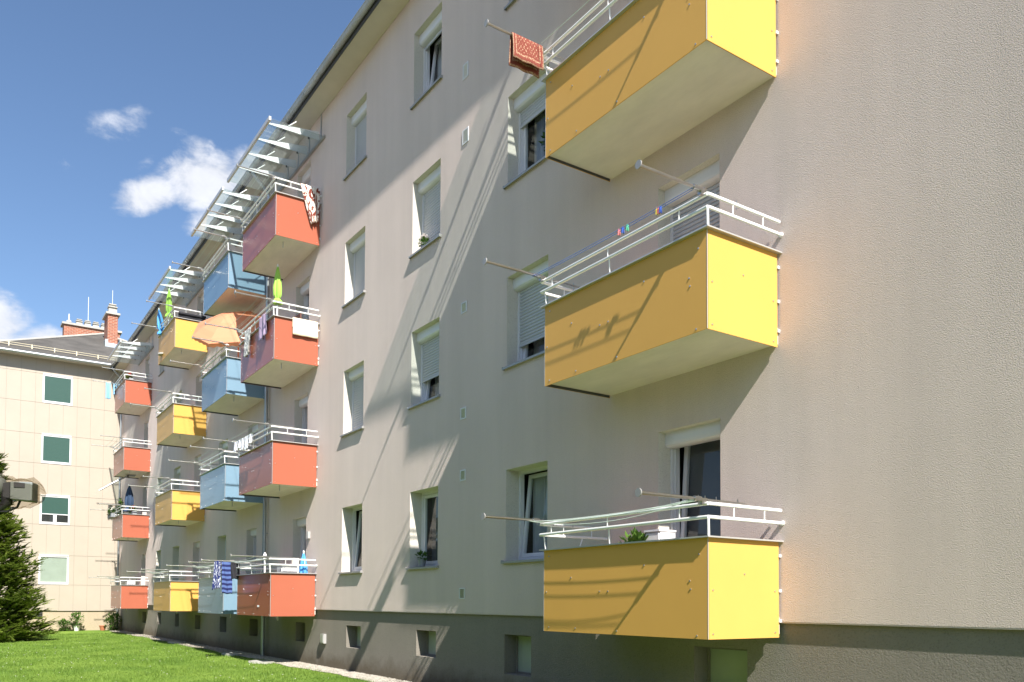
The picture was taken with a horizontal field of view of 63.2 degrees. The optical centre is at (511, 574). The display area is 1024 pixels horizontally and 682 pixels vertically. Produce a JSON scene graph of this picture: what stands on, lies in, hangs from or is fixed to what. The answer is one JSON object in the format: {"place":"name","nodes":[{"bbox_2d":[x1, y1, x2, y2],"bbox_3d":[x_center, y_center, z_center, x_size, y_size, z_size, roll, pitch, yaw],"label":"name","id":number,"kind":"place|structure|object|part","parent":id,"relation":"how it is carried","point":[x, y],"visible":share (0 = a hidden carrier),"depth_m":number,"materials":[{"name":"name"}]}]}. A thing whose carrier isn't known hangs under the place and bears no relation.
{"place":"outdoors","nodes":[
{"label":"outdoors","id":0,"kind":"place"},
{"bbox_2d":[0,0,364,340],"label":"sky","id":1,"kind":"structure","parent":0,"point":[122,122],"materials":[{"name":"blue"}]},
{"bbox_2d":[0,630,373,681],"bbox_3d":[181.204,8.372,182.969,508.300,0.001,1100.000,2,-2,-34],"label":"lawn","id":2,"kind":"structure","parent":0,"point":[122,657],"depth_m":19.19,"materials":[{"name":"plant"}]},
{"bbox_2d":[0,476,39,512],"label":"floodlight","id":3,"kind":"object","parent":2,"relation":"on","point":[11,491],"visible":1,"depth_m":4.96,"materials":[{"name":"metal"}]},
{"bbox_2d":[14,482,24,487],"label":"sensor window","id":4,"kind":"structure","parent":3,"relation":"in","point":[16,484],"depth_m":4.95,"materials":[{"name":"glass"}]},
{"bbox_2d":[0,452,62,640],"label":"conifer tree","id":5,"kind":"object","parent":2,"relation":"on","point":[16,600],"visible":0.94,"depth_m":29.13,"materials":[{"name":"green plant"}]},
{"bbox_2d":[0,291,126,630],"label":"cream building","id":6,"kind":"structure","parent":2,"relation":"on","point":[59,416],"depth_m":39.62,"materials":[{"name":"beige paint"}]},
{"bbox_2d":[38,554,68,584],"bbox_3d":[-21.546,-0.247,39.160,1.250,1.390,0.071,2,-2,-34],"label":"window","id":7,"kind":"structure","parent":6,"relation":"in","point":[55,570],"depth_m":39.19,"materials":[{"name":"white plastic"}]},
{"bbox_2d":[39,494,69,524],"bbox_3d":[-21.532,-3.066,39.252,1.250,1.390,0.071,2,-2,-34],"label":"window","id":8,"kind":"structure","parent":6,"relation":"in","point":[54,509],"depth_m":39.25,"materials":[{"name":"white plastic"}]},
{"bbox_2d":[41,433,71,464],"bbox_3d":[-21.518,-5.924,39.346,1.250,1.390,0.071,2,-2,-34],"label":"window","id":9,"kind":"structure","parent":6,"relation":"in","point":[55,449],"depth_m":39.34,"materials":[{"name":"white plastic"}]},
{"bbox_2d":[42,373,72,405],"bbox_3d":[-21.503,-8.767,39.440,1.250,1.380,0.071,2,-2,-34],"label":"window","id":10,"kind":"structure","parent":6,"relation":"in","point":[57,389],"depth_m":39.44,"materials":[{"name":"white plastic"}]},
{"bbox_2d":[56,618,72,630],"bbox_3d":[-20.906,2.357,38.934,0.780,0.672,0.765,2,-2,-34],"label":"shrub","id":11,"kind":"object","parent":2,"relation":"on","point":[65,625],"visible":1,"depth_m":38.84,"materials":[{"name":"green plant"}]},
{"bbox_2d":[69,611,83,630],"bbox_3d":[-20.442,2.157,39.126,0.716,0.954,0.794,-1,-2,24],"label":"potted plant","id":12,"kind":"object","parent":2,"relation":"on","point":[77,618],"visible":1,"depth_m":39.04,"materials":[{"name":"green plant"}]},
{"bbox_2d":[99,625,106,630],"bbox_3d":[-19.570,2.541,39.831,0.322,0.240,0.330,2,-2,-34],"label":"flower pot","id":13,"kind":"object","parent":2,"relation":"on","point":[102,627],"visible":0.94,"depth_m":39.74,"materials":[{"name":"ceramic"}]},
{"bbox_2d":[105,612,121,630],"bbox_3d":[-19.014,2.255,39.735,0.914,1.029,0.882,2,-2,-34],"label":"shrub","id":14,"kind":"object","parent":2,"relation":"on","point":[113,626],"visible":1,"depth_m":39.66,"materials":[{"name":"green plant"}]},
{"bbox_2d":[112,631,348,676],"bbox_3d":[-5.606,2.077,20.005,0.659,0.001,47.500,2,-2,-34],"label":"gravel strip","id":15,"kind":"object","parent":2,"relation":"on","point":[195,645],"visible":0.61,"depth_m":27.49,"materials":[{"name":"grey gravel"}]},
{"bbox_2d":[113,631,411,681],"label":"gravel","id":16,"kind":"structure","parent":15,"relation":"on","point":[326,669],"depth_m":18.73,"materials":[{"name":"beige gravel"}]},
{"bbox_2d":[221,652,241,655],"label":"stone slab","id":17,"kind":"structure","parent":2,"relation":"on","point":[232,654],"depth_m":22.07,"materials":[{"name":"stone"}]},
{"bbox_2d":[248,660,273,663],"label":"stone slab","id":18,"kind":"structure","parent":2,"relation":"on","point":[260,661],"depth_m":19.29,"materials":[{"name":"stone"}]},
{"bbox_2d":[89,0,1023,681],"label":"apartment building","id":19,"kind":"structure","parent":2,"relation":"on","point":[767,364],"depth_m":9.82,"materials":[{"name":"paint"}]},
{"bbox_2d":[106,382,110,398],"bbox_3d":[-17.526,-7.987,36.164,0.207,0.728,0.077,2,-2,-34],"label":"towel","id":20,"kind":"object","parent":19,"relation":"hanging from","point":[108,390],"visible":1,"depth_m":36.18,"materials":[{"name":"blue fabric"}]},
{"bbox_2d":[107,508,114,518],"bbox_3d":[-17.204,-2.682,35.776,0.411,0.468,1.123,2,-2,-34],"label":"flower box","id":21,"kind":"object","parent":19,"relation":"attached to","point":[110,515],"visible":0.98,"depth_m":35.52,"materials":[{"name":"white plastic"}]},
{"bbox_2d":[99,475,135,490],"bbox_3d":[-16.845,-3.935,35.572,1.401,0.794,0.380,2,-2,-34],"label":"folded awning","id":22,"kind":"object","parent":19,"relation":"attached to","point":[127,476],"visible":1,"depth_m":35.48,"materials":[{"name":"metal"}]},
{"bbox_2d":[116,498,124,531],"bbox_3d":[-16.654,-2.494,35.422,0.425,1.576,0.430,2,-2,-34],"label":"potted cypress","id":23,"kind":"object","parent":19,"relation":"on","point":[120,502],"visible":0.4,"depth_m":35.38,"materials":[{"name":"plant"}]},
{"bbox_2d":[123,484,133,511],"bbox_3d":[-16.208,-2.785,35.257,0.429,2.150,0.429,2,-2,-34],"label":"closed parasol","id":24,"kind":"object","parent":19,"relation":"on","point":[129,499],"visible":0.54,"depth_m":35.17,"materials":[{"name":"blue fabric"}]},
{"bbox_2d":[124,373,133,384],"bbox_3d":[-16.193,-8.277,35.234,0.432,0.464,1.257,2,-2,-34],"label":"flower box","id":25,"kind":"object","parent":19,"relation":"attached to","point":[127,376],"visible":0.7,"depth_m":34.99,"materials":[{"name":"green plant"}]},
{"bbox_2d":[125,581,134,584],"bbox_3d":[-15.920,0.719,34.715,0.328,0.956,0.466,2,-2,-34],"label":"storage cabinet","id":26,"kind":"object","parent":19,"relation":"on","point":[130,583],"visible":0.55,"depth_m":34.55,"materials":[{"name":"white plastic"}]},
{"bbox_2d":[128,505,136,513],"bbox_3d":[-15.909,-2.705,34.965,0.421,0.473,1.104,2,-2,-34],"label":"flower box","id":27,"kind":"object","parent":19,"relation":"attached to","point":[133,512],"visible":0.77,"depth_m":34.68,"materials":[{"name":"white plastic"}]},
{"bbox_2d":[157,308,163,355],"bbox_3d":[-11.900,-8.333,28.473,0.390,1.724,0.570,2,-2,-34],"label":"closed parasol","id":28,"kind":"object","parent":19,"relation":"on","point":[159,322],"visible":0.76,"depth_m":28.48,"materials":[{"name":"blue fabric"}]},
{"bbox_2d":[165,288,172,322],"bbox_3d":[-11.743,-8.658,28.487,0.390,2.370,0.400,2,-2,-34],"label":"closed parasol","id":29,"kind":"object","parent":19,"relation":"on","point":[168,300],"visible":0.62,"depth_m":28.45,"materials":[{"name":"green fabric"}]},
{"bbox_2d":[178,311,205,321],"bbox_3d":[-10.381,-8.359,27.042,0.850,0.233,0.071,2,-2,-34],"label":"floor mat","id":30,"kind":"object","parent":19,"relation":"on","point":[187,316],"visible":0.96,"depth_m":27.02,"materials":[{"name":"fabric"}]},
{"bbox_2d":[212,561,220,589],"bbox_3d":[-7.104,0.012,20.046,0.202,0.705,0.072,1,-2,-30],"label":"towel","id":31,"kind":"object","parent":19,"relation":"hanging from","point":[216,576],"visible":1,"depth_m":20.05,"materials":[{"name":"blue fabric"}]},
{"bbox_2d":[222,442,227,462],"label":"window","id":32,"kind":"structure","parent":19,"relation":"in","point":[225,445],"depth_m":25.92,"materials":[{"name":"white plastic"}]},
{"bbox_2d":[222,561,231,593],"bbox_3d":[-6.908,0.066,20.189,0.261,0.801,0.041,2,-2,-34],"label":"towel","id":33,"kind":"object","parent":19,"relation":"hanging from","point":[226,579],"visible":1,"depth_m":20.19,"materials":[{"name":"blue fabric"}]},
{"bbox_2d":[192,311,261,357],"bbox_3d":[-7.516,-6.074,22.238,1.889,2.400,1.419,0,-2,-1],"label":"open parasol","id":34,"kind":"object","parent":19,"relation":"on","point":[229,337],"visible":0.78,"depth_m":21.81,"materials":[{"name":"beige fabric"}]},
{"bbox_2d":[233,442,236,452],"bbox_3d":[-6.701,-3.093,20.212,0.058,0.264,0.285,2,-2,-34],"label":"garment","id":35,"kind":"object","parent":19,"relation":"hanging from","point":[235,446],"visible":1,"depth_m":20.24,"materials":[{"name":"white fabric"}]},
{"bbox_2d":[231,561,239,579],"bbox_3d":[-6.733,-0.105,20.276,0.260,0.456,0.113,2,-2,-34],"label":"jacket","id":36,"kind":"object","parent":19,"relation":"hanging from","point":[235,571],"visible":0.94,"depth_m":20.29,"materials":[{"name":"fabric"}]},
{"bbox_2d":[241,437,244,451],"bbox_3d":[-6.379,-3.084,19.730,0.062,0.310,0.282,2,-2,-34],"label":"garment","id":37,"kind":"object","parent":19,"relation":"hanging from","point":[242,444],"visible":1,"depth_m":19.74,"materials":[{"name":"white fabric"}]},
{"bbox_2d":[244,436,247,450],"bbox_3d":[-6.213,-3.074,19.491,0.058,0.345,0.285,2,-2,-34],"label":"garment","id":38,"kind":"object","parent":19,"relation":"hanging from","point":[246,443],"visible":0.99,"depth_m":19.51,"materials":[{"name":"white fabric"}]},
{"bbox_2d":[243,327,250,356],"bbox_3d":[-6.309,-5.551,19.886,0.073,0.687,0.520,2,-2,-38],"label":"tea towel","id":39,"kind":"object","parent":19,"relation":"hanging from","point":[247,343],"visible":1,"depth_m":19.86,"materials":[{"name":"white fabric"}]},
{"bbox_2d":[248,434,251,445],"bbox_3d":[-6.056,-3.130,19.249,0.067,0.248,0.280,2,-2,-34],"label":"garment","id":40,"kind":"object","parent":19,"relation":"hanging from","point":[250,439],"visible":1,"depth_m":19.23,"materials":[{"name":"white fabric"}]},
{"bbox_2d":[250,529,256,573],"bbox_3d":[-6.978,-0.226,23.070,0.290,2.071,0.900,2,-2,-34],"label":"balcony door","id":41,"kind":"structure","parent":19,"relation":"in","point":[252,532],"depth_m":23.40,"materials":[{"name":"white plastic"}]},
{"bbox_2d":[252,424,257,445],"bbox_3d":[-7.003,-3.146,23.139,0.195,2.071,0.900,2,-2,-34],"label":"balcony door","id":42,"kind":"structure","parent":19,"relation":"in","point":[255,427],"depth_m":23.38,"materials":[{"name":"white plastic"}]},
{"bbox_2d":[257,553,266,606],"bbox_3d":[-5.661,0.110,19.059,0.320,1.250,0.320,2,-2,-34],"label":"parasol stand","id":43,"kind":"object","parent":19,"relation":"on","point":[264,554],"visible":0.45,"depth_m":19.05,"materials":[{"name":"white plastic"}]},
{"bbox_2d":[258,314,266,341],"bbox_3d":[-5.665,-5.635,18.948,0.070,0.573,0.602,2,-2,-34],"label":"shirt","id":44,"kind":"object","parent":19,"relation":"hanging from","point":[262,327],"visible":1,"depth_m":18.92,"materials":[{"name":"purple fabric"}]},
{"bbox_2d":[273,264,282,314],"bbox_3d":[-5.441,-6.094,19.305,0.390,2.270,0.400,2,-2,-34],"label":"closed parasol","id":45,"kind":"object","parent":19,"relation":"on","point":[277,290],"visible":0.66,"depth_m":19.28,"materials":[{"name":"green fabric"}]},
{"bbox_2d":[276,565,296,572],"bbox_3d":[-5.081,0.250,18.765,0.378,0.956,0.346,2,-2,-34],"label":"storage cabinet","id":46,"kind":"object","parent":19,"relation":"on","point":[286,569],"visible":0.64,"depth_m":18.65,"materials":[{"name":"white plastic"}]},
{"bbox_3d":[-5.213,0.252,18.675,0.018,0.886,0.310,2,-2,-34],"label":"door","id":47,"kind":"part","parent":46,"relation":"part of","materials":[{"name":"white plastic"}]},
{"bbox_2d":[297,518,305,561],"bbox_3d":[-4.900,-0.319,19.918,0.195,2.071,0.900,2,-2,-34],"label":"balcony door","id":48,"kind":"structure","parent":19,"relation":"in","point":[301,523],"depth_m":20.26,"materials":[{"name":"white plastic"}]},
{"bbox_2d":[299,550,307,572],"bbox_3d":[-4.742,0.085,18.933,0.390,1.300,0.400,2,-2,-34],"label":"closed parasol","id":49,"kind":"object","parent":19,"relation":"on","point":[303,569],"visible":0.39,"depth_m":18.90,"materials":[{"name":"blue fabric"}]},
{"bbox_2d":[299,396,307,442],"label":"balcony door","id":50,"kind":"structure","parent":19,"relation":"in","point":[303,403],"depth_m":20.38,"materials":[{"name":"grey glass"}]},
{"bbox_2d":[300,281,308,319],"bbox_3d":[-4.871,-6.016,20.105,0.195,2.071,0.900,2,-2,-34],"label":"balcony door","id":51,"kind":"structure","parent":19,"relation":"in","point":[304,290],"depth_m":20.44,"materials":[{"name":"white plastic"}]},
{"bbox_2d":[292,317,317,338],"bbox_3d":[-4.666,-5.568,18.809,0.591,0.392,0.056,2,-2,-34],"label":"towel","id":52,"kind":"object","parent":19,"relation":"hanging from","point":[305,328],"visible":1,"depth_m":18.79,"materials":[{"name":"beige fabric"}]},
{"bbox_2d":[302,166,310,185],"bbox_3d":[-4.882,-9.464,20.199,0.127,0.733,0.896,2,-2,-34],"label":"balcony door","id":53,"kind":"structure","parent":19,"relation":"in","point":[306,178],"depth_m":20.34,"materials":[{"name":"white plastic"}]},
{"bbox_2d":[300,183,319,223],"bbox_3d":[-4.574,-8.404,18.902,0.480,0.875,0.094,2,-2,-34],"label":"blanket","id":54,"kind":"object","parent":19,"relation":"hanging from","point":[311,195],"visible":1,"depth_m":18.94,"materials":[{"name":"white fabric"}]},
{"bbox_2d":[338,507,362,573],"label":"window","id":55,"kind":"structure","parent":19,"relation":"in","point":[357,512],"depth_m":17.78,"materials":[{"name":"white plastic"}]},
{"bbox_2d":[340,364,363,436],"bbox_3d":[-3.229,-3.647,17.385,0.286,1.406,1.144,2,-2,-34],"label":"window","id":56,"kind":"structure","parent":19,"relation":"in","point":[356,375],"depth_m":17.63,"materials":[{"name":"white plastic"}]},
{"bbox_2d":[341,232,365,308],"bbox_3d":[-3.215,-6.424,17.477,0.286,1.406,1.144,2,-2,-34],"label":"window","id":57,"kind":"structure","parent":19,"relation":"in","point":[357,247],"depth_m":17.71,"materials":[{"name":"white plastic"}]},
{"bbox_2d":[343,100,366,180],"bbox_3d":[-3.201,-9.205,17.568,0.286,1.406,1.144,2,-2,-34],"label":"window","id":58,"kind":"structure","parent":19,"relation":"in","point":[358,120],"depth_m":17.79,"materials":[{"name":"white plastic"}]},
{"bbox_2d":[355,626,360,647],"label":"basement window","id":59,"kind":"structure","parent":19,"relation":"in","point":[358,628],"depth_m":17.51,"materials":[{"name":"green glass"}]},
{"bbox_2d":[405,490,438,569],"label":"window","id":60,"kind":"structure","parent":19,"relation":"in","point":[429,516],"depth_m":15.16,"materials":[{"name":"white plastic"}]},
{"bbox_2d":[415,550,430,566],"bbox_3d":[-1.574,-0.301,14.782,0.290,0.310,0.403,3,-3,-55],"label":"potted plant","id":61,"kind":"object","parent":19,"relation":"on","point":[421,562],"visible":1,"depth_m":14.74,"materials":[{"name":"green plant"}]},
{"bbox_2d":[407,321,439,409],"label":"window","id":62,"kind":"structure","parent":19,"relation":"in","point":[428,338],"depth_m":15.07,"materials":[{"name":"white plastic"}]},
{"bbox_2d":[418,233,429,246],"bbox_3d":[-1.599,-6.001,15.042,0.218,0.320,0.321,2,-2,-34],"label":"potted geranium","id":63,"kind":"object","parent":19,"relation":"on","point":[422,239],"visible":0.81,"depth_m":15.00,"materials":[{"name":"green plant"}]},
{"bbox_2d":[408,165,441,258],"bbox_3d":[-1.453,-6.501,14.876,0.286,1.406,1.152,2,-2,-34],"label":"window","id":64,"kind":"structure","parent":19,"relation":"in","point":[429,188],"depth_m":15.06,"materials":[{"name":"white plastic"}]},
{"bbox_2d":[410,10,442,109],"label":"window","id":65,"kind":"structure","parent":19,"relation":"in","point":[430,39],"depth_m":15.44,"materials":[{"name":"white plastic"}]},
{"bbox_2d":[427,631,435,655],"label":"basement window","id":66,"kind":"structure","parent":19,"relation":"in","point":[431,635],"depth_m":14.87,"materials":[{"name":"green glass"}]},
{"bbox_2d":[504,0,514,10],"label":"window","id":67,"kind":"structure","parent":19,"relation":"in","point":[505,8],"depth_m":12.67,"materials":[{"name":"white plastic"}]},
{"bbox_2d":[516,635,530,674],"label":"basement window","id":68,"kind":"structure","parent":19,"relation":"in","point":[523,643],"depth_m":12.49,"materials":[{"name":"green glass"}]},
{"bbox_2d":[501,465,547,563],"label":"window","id":69,"kind":"structure","parent":19,"relation":"in","point":[532,482],"depth_m":12.58,"materials":[{"name":"white plastic"}]},
{"bbox_2d":[502,260,547,370],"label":"window","id":70,"kind":"structure","parent":19,"relation":"in","point":[531,318],"depth_m":12.44,"materials":[{"name":"white plastic"}]},
{"bbox_2d":[503,70,548,189],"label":"window","id":71,"kind":"structure","parent":19,"relation":"in","point":[530,105],"depth_m":12.70,"materials":[{"name":"white plastic"}]},
{"bbox_2d":[509,32,543,78],"bbox_3d":[0.173,-6.190,9.909,0.441,0.372,0.106,2,-2,-34],"label":"rug","id":72,"kind":"object","parent":19,"relation":"hanging from","point":[526,55],"visible":1,"depth_m":9.88,"materials":[{"name":"red fabric"}]},
{"bbox_2d":[538,115,545,150],"bbox_3d":[0.606,-6.506,12.394,0.441,1.202,0.437,0,-2,14],"label":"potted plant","id":73,"kind":"object","parent":19,"relation":"on","point":[542,142],"visible":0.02,"depth_m":12.37,"materials":[{"name":"green plant"}]},
{"bbox_2d":[617,527,647,542],"bbox_3d":[1.372,-0.047,9.205,0.448,0.988,0.454,-1,-2,25],"label":"potted plant","id":74,"kind":"object","parent":19,"relation":"on","point":[637,535],"visible":0.14,"depth_m":9.12,"materials":[{"name":"green plant"}]},
{"bbox_2d":[644,529,675,540],"bbox_3d":[1.602,-0.020,9.037,0.268,0.926,0.236,2,-2,-34],"label":"storage cabinet","id":75,"kind":"object","parent":19,"relation":"on","point":[656,534],"visible":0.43,"depth_m":8.96,"materials":[{"name":"white plastic"}]},
{"bbox_3d":[1.515,-0.018,8.978,0.018,0.856,0.200,2,-2,-34],"label":"door","id":76,"kind":"part","parent":75,"relation":"part of","materials":[{"name":"white plastic"}]},
{"bbox_2d":[665,160,719,241],"bbox_3d":[2.142,-3.564,9.587,0.129,2.089,0.947,2,-2,-34],"label":"balcony door","id":77,"kind":"structure","parent":19,"relation":"in","point":[708,177],"depth_m":9.67,"materials":[{"name":"white plastic"}]},
{"bbox_2d":[665,421,720,537],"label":"balcony door","id":78,"kind":"structure","parent":19,"relation":"in","point":[694,451],"depth_m":9.81,"materials":[{"name":"black glass"}]},
{"bbox_2d":[707,647,746,681],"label":"basement window","id":79,"kind":"structure","parent":19,"relation":"in","point":[723,664],"depth_m":9.24,"materials":[{"name":"green glass"}]}
]}

